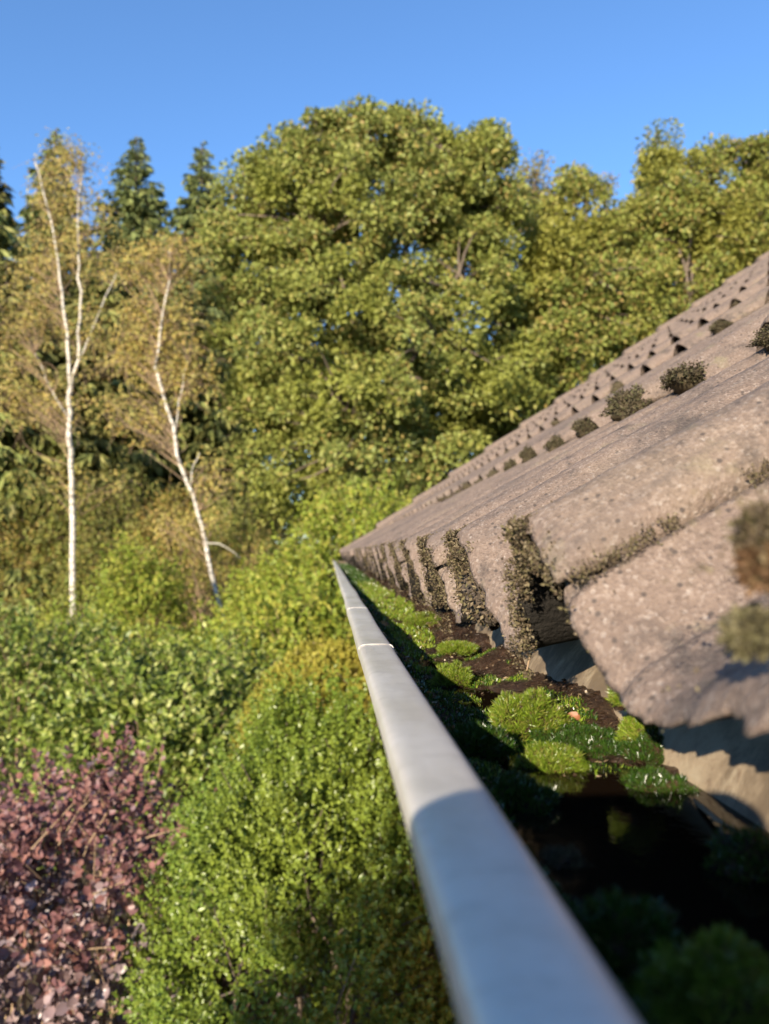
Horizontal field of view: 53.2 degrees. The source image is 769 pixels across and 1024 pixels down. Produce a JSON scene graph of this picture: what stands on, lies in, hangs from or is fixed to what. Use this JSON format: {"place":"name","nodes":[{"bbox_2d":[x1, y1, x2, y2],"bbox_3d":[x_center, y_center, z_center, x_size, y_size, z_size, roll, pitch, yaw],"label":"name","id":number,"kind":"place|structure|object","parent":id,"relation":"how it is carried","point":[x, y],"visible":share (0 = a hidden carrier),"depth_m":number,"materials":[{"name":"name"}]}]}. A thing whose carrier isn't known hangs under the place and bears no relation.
{"place":"outdoors","nodes":[
{"label":"outdoors","id":0,"kind":"place"},
{"bbox_2d":[0,560,434,1023],"bbox_3d":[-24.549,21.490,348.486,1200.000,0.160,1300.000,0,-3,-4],"label":"ground","id":1,"kind":"structure","parent":0,"point":[31,998],"depth_m":5.15,"materials":[{"name":"green soil"}]},
{"bbox_2d":[0,159,47,469],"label":"spruce tree","id":2,"kind":"object","parent":1,"relation":"on","point":[8,241],"visible":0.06,"depth_m":19.73,"materials":[{"name":"green plant"}]},
{"bbox_2d":[0,498,80,631],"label":"sapling","id":3,"kind":"object","parent":1,"relation":"on","point":[22,565],"visible":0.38,"depth_m":15.85,"materials":[{"name":"green plant"}]},
{"bbox_2d":[0,257,95,655],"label":"spruce tree","id":4,"kind":"object","parent":1,"relation":"on","point":[39,440],"visible":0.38,"depth_m":16.84,"materials":[{"name":"green plant"}]},
{"bbox_2d":[0,422,99,631],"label":"sapling","id":5,"kind":"object","parent":1,"relation":"on","point":[4,500],"visible":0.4,"depth_m":16.02,"materials":[{"name":"green plant"}]},
{"bbox_2d":[8,128,96,348],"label":"spruce tree","id":6,"kind":"object","parent":1,"relation":"on","point":[25,215],"visible":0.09,"depth_m":24.34,"materials":[{"name":"green plant"}]},
{"bbox_2d":[0,127,140,623],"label":"birch tree","id":7,"kind":"object","parent":1,"relation":"on","point":[67,418],"visible":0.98,"depth_m":15.39,"materials":[{"name":"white plant"}]},
{"bbox_2d":[0,586,170,943],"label":"leafy shrub","id":8,"kind":"object","parent":1,"relation":"on","point":[22,650],"visible":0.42,"depth_m":5.11,"materials":[{"name":"green plant"}]},
{"bbox_2d":[0,579,171,767],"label":"leafy shrub","id":9,"kind":"object","parent":1,"relation":"on","point":[124,628],"visible":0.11,"depth_m":9.24,"materials":[{"name":"green plant"}]},
{"bbox_2d":[6,523,170,633],"bbox_3d":[-6.031,1.868,16.286,4.007,3.445,2.915,0,-3,-4],"label":"leafy shrub","id":10,"kind":"object","parent":1,"relation":"on","point":[95,558],"visible":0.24,"depth_m":15.75,"materials":[{"name":"green plant"}]},
{"bbox_2d":[8,438,188,628],"bbox_3d":[-5.877,0.959,16.550,3.407,5.282,2.833,0,-3,-4],"label":"sapling","id":11,"kind":"object","parent":1,"relation":"on","point":[101,508],"visible":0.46,"depth_m":16.19,"materials":[{"name":"green plant"}]},
{"bbox_2d":[2,249,211,644],"bbox_3d":[-7.122,-0.817,18.442,6.614,11.320,6.744,3,-4,-44],"label":"spruce tree","id":12,"kind":"object","parent":1,"relation":"on","point":[90,440],"visible":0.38,"depth_m":17.81,"materials":[{"name":"green plant"}]},
{"bbox_2d":[56,135,173,450],"bbox_3d":[-8.494,-3.748,25.661,9.378,18.203,9.156,3,-4,-40],"label":"spruce tree","id":13,"kind":"object","parent":1,"relation":"on","point":[137,207],"visible":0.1,"depth_m":25.46,"materials":[{"name":"green plant"}]},
{"bbox_2d":[77,524,208,652],"bbox_3d":[-3.744,1.762,11.665,1.944,3.156,2.069,-1,-3,22],"label":"leafy shrub","id":14,"kind":"object","parent":1,"relation":"on","point":[139,596],"visible":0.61,"depth_m":11.43,"materials":[{"name":"green plant"}]},
{"bbox_2d":[0,612,318,959],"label":"leafy shrub","id":15,"kind":"object","parent":1,"relation":"on","point":[176,695],"visible":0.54,"depth_m":4.58,"materials":[{"name":"green plant"}]},
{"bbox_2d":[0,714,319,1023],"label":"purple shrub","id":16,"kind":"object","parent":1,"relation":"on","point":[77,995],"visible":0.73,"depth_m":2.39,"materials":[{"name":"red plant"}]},
{"bbox_2d":[78,466,241,641],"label":"sapling","id":17,"kind":"object","parent":1,"relation":"on","point":[182,509],"visible":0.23,"depth_m":15.92,"materials":[{"name":"green plant"}]},
{"bbox_2d":[78,220,245,623],"bbox_3d":[-3.861,-0.853,13.518,2.819,8.564,1.868,2,-4,-34],"label":"birch tree","id":18,"kind":"object","parent":1,"relation":"on","point":[151,339],"visible":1,"depth_m":13.47,"materials":[{"name":"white plant"}]},
{"bbox_2d":[116,605,272,806],"bbox_3d":[-1.943,2.063,7.888,2.658,2.157,2.658,-2,-4,36],"label":"leafy shrub","id":19,"kind":"object","parent":1,"relation":"on","point":[194,645],"visible":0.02,"depth_m":7.74,"materials":[{"name":"green plant"}]},
{"bbox_2d":[121,514,279,640],"bbox_3d":[-3.191,1.750,14.222,3.629,3.468,3.139,2,-4,-38],"label":"rusty shrub","id":20,"kind":"object","parent":1,"relation":"on","point":[208,582],"visible":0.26,"depth_m":14.18,"materials":[{"name":"brown plant"}]},
{"bbox_2d":[129,283,276,629],"bbox_3d":[-5.152,-0.608,20.282,6.254,11.094,6.179,0,-3,-4],"label":"spruce tree","id":21,"kind":"object","parent":1,"relation":"on","point":[210,430],"visible":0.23,"depth_m":19.60,"materials":[{"name":"green plant"}]},
{"bbox_2d":[141,141,288,560],"bbox_3d":[-5.936,-3.534,24.429,7.259,16.944,7.611,0,-3,-4],"label":"spruce tree","id":22,"kind":"object","parent":1,"relation":"on","point":[188,213],"visible":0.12,"depth_m":24.20,"materials":[{"name":"green plant"}]},
{"bbox_2d":[174,452,304,638],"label":"sapling","id":23,"kind":"object","parent":1,"relation":"on","point":[252,522],"visible":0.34,"depth_m":15.01,"materials":[{"name":"green plant"}]},
{"bbox_2d":[175,560,354,768],"bbox_3d":[-0.777,1.794,7.560,2.650,2.651,2.513,0,-3,-4],"label":"leafy shrub","id":24,"kind":"object","parent":1,"relation":"on","point":[291,622],"visible":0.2,"depth_m":7.17,"materials":[{"name":"green plant"}]},
{"bbox_2d":[195,522,341,658],"bbox_3d":[-1.456,1.739,11.715,3.150,3.206,2.790,0,-3,-4],"label":"leafy shrub","id":25,"kind":"object","parent":1,"relation":"on","point":[243,586],"visible":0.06,"depth_m":11.40,"materials":[{"name":"green plant"}]},
{"bbox_2d":[247,460,302,551],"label":"hedgerow tree","id":26,"kind":"object","parent":1,"relation":"on","point":[275,506],"visible":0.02,"depth_m":23.28,"materials":[{"name":"green plant"}]},
{"bbox_2d":[93,649,459,1023],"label":"box bush","id":27,"kind":"object","parent":1,"relation":"on","point":[221,855],"visible":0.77,"depth_m":2.04,"materials":[{"name":"green plant"}]},
{"bbox_2d":[246,449,337,564],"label":"hedgerow tree","id":28,"kind":"object","parent":1,"relation":"on","point":[293,497],"visible":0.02,"depth_m":23.22,"materials":[{"name":"green plant"}]},
{"bbox_2d":[223,632,387,1023],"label":"round hedge","id":29,"kind":"object","parent":1,"relation":"on","point":[347,654],"visible":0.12,"depth_m":3.81,"materials":[{"name":"green plant"}]},
{"bbox_2d":[217,466,431,656],"bbox_3d":[-0.389,1.310,10.988,3.932,3.991,2.938,0,-3,-4],"label":"leafy shrub","id":30,"kind":"object","parent":1,"relation":"on","point":[366,522],"visible":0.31,"depth_m":10.79,"materials":[{"name":"green plant"}]},
{"bbox_2d":[269,458,385,580],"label":"hedgerow tree","id":31,"kind":"object","parent":1,"relation":"on","point":[302,528],"visible":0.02,"depth_m":23.43,"materials":[{"name":"green plant"}]},
{"bbox_2d":[191,93,574,534],"bbox_3d":[0.162,-2.363,14.915,7.828,11.777,4.628,0,-3,-4],"label":"oak tree","id":32,"kind":"object","parent":1,"relation":"on","point":[337,407],"visible":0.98,"depth_m":14.42,"materials":[{"name":"green plant"}]},
{"bbox_2d":[339,251,768,1022],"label":"tiled roof","id":33,"kind":"structure","parent":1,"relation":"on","point":[609,483],"depth_m":0.28,"materials":[{"name":"brown concrete"}]},
{"bbox_2d":[359,547,372,582],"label":"moss crust","id":34,"kind":"object","parent":33,"relation":"attached to","point":[364,562],"visible":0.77,"depth_m":1.79},
{"bbox_2d":[362,549,375,581],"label":"moss crust","id":35,"kind":"object","parent":33,"relation":"attached to","point":[368,560],"visible":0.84,"depth_m":1.64},
{"bbox_2d":[367,545,382,585],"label":"moss crust","id":36,"kind":"object","parent":33,"relation":"on","point":[373,565],"visible":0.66,"depth_m":1.35},
{"bbox_2d":[373,544,389,594],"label":"moss crust","id":37,"kind":"object","parent":33,"relation":"on","point":[379,564],"visible":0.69,"depth_m":1.20},
{"bbox_2d":[378,540,401,601],"bbox_3d":[0.013,0.082,1.046,0.042,0.102,0.102,-1,-3,13],"label":"moss crust","id":38,"kind":"object","parent":33,"relation":"on","point":[383,552],"visible":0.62,"depth_m":1.05},
{"bbox_2d":[386,541,413,607],"bbox_3d":[0.019,0.073,0.892,0.035,0.099,0.100,0,-3,0],"label":"moss crust","id":39,"kind":"object","parent":33,"relation":"on","point":[389,545],"visible":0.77,"depth_m":0.89},
{"bbox_2d":[397,538,430,624],"bbox_3d":[0.030,0.068,0.755,0.035,0.110,0.104,0,-3,1],"label":"moss crust","id":40,"kind":"object","parent":33,"relation":"on","point":[406,553],"visible":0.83,"depth_m":0.75},
{"bbox_2d":[415,529,460,640],"bbox_3d":[0.042,0.062,0.606,0.037,0.108,0.136,0,-3,3],"label":"moss crust","id":41,"kind":"object","parent":33,"relation":"on","point":[425,551],"visible":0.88,"depth_m":0.60},
{"bbox_2d":[461,481,471,489],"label":"roof moss","id":42,"kind":"object","parent":33,"relation":"on","point":[466,485],"visible":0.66,"depth_m":1.93,"materials":[{"name":"green plant"}]},
{"bbox_2d":[441,513,506,626],"bbox_3d":[0.054,0.035,0.446,0.043,0.074,0.101,-1,-3,16],"label":"moss crust","id":43,"kind":"object","parent":33,"relation":"on","point":[453,544],"visible":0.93,"depth_m":0.44},
{"bbox_2d":[455,560,499,630],"bbox_3d":[0.062,0.045,0.449,0.042,0.048,0.056,0,-3,-4],"label":"crust","id":44,"kind":"object","parent":33,"relation":"on","point":[472,600],"visible":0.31,"depth_m":0.44},
{"bbox_2d":[333,561,640,1023],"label":"rain gutter","id":45,"kind":"object","parent":33,"relation":"attached to","point":[514,946],"visible":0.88,"depth_m":0.12,"materials":[{"name":"grey metal"}]},
{"bbox_2d":[347,563,679,914],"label":"mud","id":46,"kind":"structure","parent":45,"relation":"in","point":[501,668],"depth_m":0.52,"materials":[{"name":"brown soil"}]},
{"bbox_2d":[355,580,436,674],"bbox_3d":[-0.004,0.142,1.251,0.062,0.026,1.473,0,-3,-4],"label":"moss carpet","id":47,"kind":"object","parent":46,"relation":"on","point":[379,602],"visible":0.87,"depth_m":0.81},
{"bbox_2d":[401,610,440,627],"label":"moss cushion","id":48,"kind":"object","parent":46,"relation":"on","point":[418,619],"visible":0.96,"depth_m":0.81,"materials":[{"name":"green plant"}]},
{"bbox_2d":[427,659,476,687],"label":"moss cushion","id":49,"kind":"object","parent":46,"relation":"on","point":[454,674],"visible":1,"depth_m":0.48,"materials":[{"name":"green plant"}]},
{"bbox_2d":[436,640,478,656],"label":"moss cushion","id":50,"kind":"object","parent":46,"relation":"on","point":[458,647],"visible":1,"depth_m":0.61,"materials":[{"name":"green plant"}]},
{"bbox_2d":[448,719,517,761],"bbox_3d":[0.037,0.092,0.310,0.032,0.017,0.032,0,-3,-4],"label":"moss cushion","id":51,"kind":"object","parent":46,"relation":"on","point":[473,739],"visible":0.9,"depth_m":0.30,"materials":[{"name":"green plant"}]},
{"bbox_2d":[336,562,659,1023],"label":"moss carpet","id":52,"kind":"object","parent":46,"relation":"on","point":[633,1002],"visible":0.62,"depth_m":0.35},
{"bbox_2d":[359,584,664,783],"bbox_3d":[0.018,0.128,0.968,0.101,0.040,1.406,0,-3,-4],"label":"debris","id":53,"kind":"object","parent":46,"relation":"on","point":[564,679],"visible":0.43,"depth_m":0.44,"materials":[{"name":"plant"}]},
{"bbox_2d":[411,649,643,782],"bbox_3d":[0.054,0.107,0.445,0.077,0.028,0.351,0,-3,-4],"label":"moss film","id":54,"kind":"object","parent":46,"relation":"on","point":[488,765],"visible":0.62,"depth_m":0.39,"materials":[{"name":"green plant"}]},
{"bbox_2d":[568,712,580,719],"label":"dead leaf","id":55,"kind":"object","parent":54,"relation":"on","point":[575,715],"visible":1,"depth_m":0.35,"materials":[{"name":"orange plant"}]},
{"bbox_2d":[486,685,572,742],"bbox_3d":[0.066,0.093,0.351,0.041,0.031,0.038,0,-3,-4],"label":"moss cushion","id":56,"kind":"object","parent":46,"relation":"on","point":[520,716],"visible":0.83,"depth_m":0.34,"materials":[{"name":"green plant"}]},
{"bbox_2d":[511,739,589,774],"bbox_3d":[0.067,0.096,0.301,0.029,0.013,0.032,-2,-4,36],"label":"moss cushion","id":57,"kind":"object","parent":46,"relation":"on","point":[547,758],"visible":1,"depth_m":0.29,"materials":[{"name":"green plant"}]},
{"bbox_2d":[537,843,597,871],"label":"dirt crumbs","id":58,"kind":"object","parent":46,"relation":"on","point":[561,857],"visible":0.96,"depth_m":0.20,"materials":[{"name":"brown soil"}]},
{"bbox_2d":[524,720,631,759],"bbox_3d":[0.084,0.098,0.330,0.051,0.015,0.050,0,-3,-4],"label":"moss cushion","id":59,"kind":"object","parent":46,"relation":"on","point":[595,741],"visible":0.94,"depth_m":0.32,"materials":[{"name":"green plant"}]},
{"bbox_2d":[605,686,625,710],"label":"moss cushion","id":60,"kind":"object","parent":46,"relation":"on","point":[614,700],"visible":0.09,"depth_m":0.31,"materials":[{"name":"green plant"}]},
{"bbox_2d":[613,711,657,741],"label":"moss cushion","id":61,"kind":"object","parent":46,"relation":"on","point":[631,727],"visible":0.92,"depth_m":0.32,"materials":[{"name":"green plant"}]},
{"bbox_2d":[615,727,664,765],"bbox_3d":[0.110,0.095,0.313,0.034,0.017,0.034,0,-3,-4],"label":"moss cushion","id":62,"kind":"object","parent":46,"relation":"on","point":[647,747],"visible":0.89,"depth_m":0.31,"materials":[{"name":"green plant"}]},
{"bbox_2d":[618,764,701,797],"bbox_3d":[0.099,0.098,0.273,0.030,0.015,0.033,0,-3,-4],"label":"moss cushion","id":63,"kind":"object","parent":46,"relation":"on","point":[659,781],"visible":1,"depth_m":0.27,"materials":[{"name":"green plant"}]},
{"bbox_2d":[410,643,768,1021],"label":"water","id":64,"kind":"structure","parent":45,"relation":"in","point":[631,841],"depth_m":0.22,"materials":[{"name":"black liquid"}]},
{"bbox_2d":[486,767,561,816],"bbox_3d":[0.045,0.096,0.259,0.033,0.018,0.034,-1,-3,19],"label":"moss cushion","id":65,"kind":"object","parent":64,"relation":"on","point":[519,791],"visible":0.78,"depth_m":0.25,"materials":[{"name":"green plant"}]},
{"bbox_2d":[569,882,686,990],"bbox_3d":[0.048,0.083,0.151,0.024,0.019,0.025,0,-3,-4],"label":"moss cushion","id":66,"kind":"object","parent":64,"relation":"on","point":[616,932],"visible":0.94,"depth_m":0.15,"materials":[{"name":"green plant"}]},
{"bbox_2d":[621,920,768,1023],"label":"moss cushion","id":67,"kind":"object","parent":64,"relation":"on","point":[720,976],"visible":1,"depth_m":0.13,"materials":[{"name":"green plant"}]},
{"bbox_2d":[693,798,731,827],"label":"twig","id":68,"kind":"object","parent":64,"relation":"on","point":[707,811],"visible":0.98,"depth_m":0.24,"materials":[{"name":"wood"}]},
{"bbox_2d":[701,817,768,885],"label":"moss cushion","id":69,"kind":"object","parent":64,"relation":"on","point":[742,855],"visible":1,"depth_m":0.20,"materials":[{"name":"green plant"}]},
{"bbox_2d":[484,468,498,478],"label":"roof moss","id":70,"kind":"object","parent":33,"relation":"on","point":[492,473],"visible":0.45,"depth_m":1.63,"materials":[{"name":"plant"}]},
{"bbox_2d":[502,459,517,471],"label":"roof moss","id":71,"kind":"object","parent":33,"relation":"on","point":[509,464],"visible":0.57,"depth_m":1.48,"materials":[{"name":"plant"}]},
{"bbox_2d":[518,444,536,462],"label":"roof moss","id":72,"kind":"object","parent":33,"relation":"on","point":[527,454],"visible":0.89,"depth_m":1.34,"materials":[{"name":"green plant"}]},
{"bbox_2d":[542,434,566,451],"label":"roof moss","id":73,"kind":"object","parent":33,"relation":"on","point":[554,443],"visible":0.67,"depth_m":1.18,"materials":[{"name":"green plant"}]},
{"bbox_2d":[550,420,558,426],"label":"roof moss","id":74,"kind":"object","parent":33,"relation":"on","point":[554,422],"visible":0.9,"depth_m":2.11,"materials":[{"name":"plant"}]},
{"bbox_2d":[497,485,614,681],"bbox_3d":[0.065,0.032,0.306,0.042,0.087,0.138,0,-3,5],"label":"moss crust","id":75,"kind":"object","parent":33,"relation":"on","point":[515,536],"visible":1,"depth_m":0.30},
{"bbox_2d":[570,415,597,437],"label":"roof moss","id":76,"kind":"object","parent":33,"relation":"on","point":[581,428],"visible":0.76,"depth_m":1.04,"materials":[{"name":"plant"}]},
{"bbox_2d":[442,457,768,588],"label":"joint moss","id":77,"kind":"object","parent":33,"relation":"on","point":[668,522],"visible":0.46,"depth_m":0.25,"materials":[{"name":"green plant"}]},
{"bbox_2d":[608,380,624,393],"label":"roof moss","id":78,"kind":"object","parent":33,"relation":"on","point":[617,385],"visible":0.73,"depth_m":1.66,"materials":[{"name":"green plant"}]},
{"bbox_2d":[598,382,655,421],"bbox_3d":[0.286,-0.121,0.888,0.072,0.058,0.063,-1,-3,25],"label":"roof moss","id":79,"kind":"object","parent":33,"relation":"on","point":[622,405],"visible":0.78,"depth_m":0.88,"materials":[{"name":"green plant"}]},
{"bbox_2d":[656,358,708,394],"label":"roof moss","id":80,"kind":"object","parent":33,"relation":"on","point":[680,380],"visible":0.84,"depth_m":0.73,"materials":[{"name":"plant"}]},
{"bbox_2d":[661,487,765,732],"bbox_3d":[0.066,0.025,0.149,0.018,0.058,0.102,0,-3,5],"label":"moss crust","id":81,"kind":"object","parent":33,"relation":"attached to","point":[740,503],"visible":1,"depth_m":0.14},
{"bbox_2d":[708,320,733,334],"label":"roof moss","id":82,"kind":"object","parent":33,"relation":"on","point":[717,327],"visible":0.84,"depth_m":1.21,"materials":[{"name":"green plant"}]},
{"bbox_2d":[731,300,739,306],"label":"roof moss","id":83,"kind":"object","parent":33,"relation":"on","point":[735,303],"visible":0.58,"depth_m":1.69,"materials":[{"name":"plant"}]},
{"bbox_2d":[715,599,768,663],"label":"moss lump","id":84,"kind":"object","parent":33,"relation":"on","point":[746,630],"visible":1,"depth_m":0.14,"materials":[{"name":"green plant"}]},
{"bbox_2d":[723,495,768,564],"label":"moss lump","id":85,"kind":"object","parent":33,"relation":"on","point":[750,521],"visible":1,"depth_m":0.14,"materials":[{"name":"plant"}]},
{"bbox_2d":[726,537,768,597],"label":"moss lump","id":86,"kind":"object","parent":33,"relation":"on","point":[747,570],"visible":1,"depth_m":0.14,"materials":[{"name":"brown plant"}]},
{"bbox_2d":[745,324,768,351],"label":"roof moss","id":87,"kind":"object","parent":33,"relation":"on","point":[762,339],"visible":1,"depth_m":0.59,"materials":[{"name":"plant"}]},
{"bbox_2d":[505,146,619,266],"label":"maple tree","id":88,"kind":"object","parent":1,"relation":"on","point":[535,173],"visible":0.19,"depth_m":21.68,"materials":[{"name":"green plant"}]},
{"bbox_2d":[468,160,679,456],"bbox_3d":[4.075,-2.115,16.657,5.012,11.508,3.476,1,-3,-22],"label":"oak tree","id":89,"kind":"object","parent":1,"relation":"on","point":[579,298],"visible":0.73,"depth_m":16.02,"materials":[{"name":"green plant"}]},
{"bbox_2d":[594,117,768,367],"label":"oak tree","id":90,"kind":"object","parent":1,"relation":"on","point":[676,222],"visible":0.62,"depth_m":17.47,"materials":[{"name":"green plant"}]},
{"bbox_2d":[686,130,768,276],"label":"oak tree","id":91,"kind":"object","parent":1,"relation":"on","point":[753,162],"visible":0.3,"depth_m":18.88,"materials":[{"name":"green plant"}]},
{"bbox_2d":[0,0,768,545],"label":"sky","id":92,"kind":"structure","parent":0,"point":[577,80],"materials":[{"name":"blue"}]}
]}

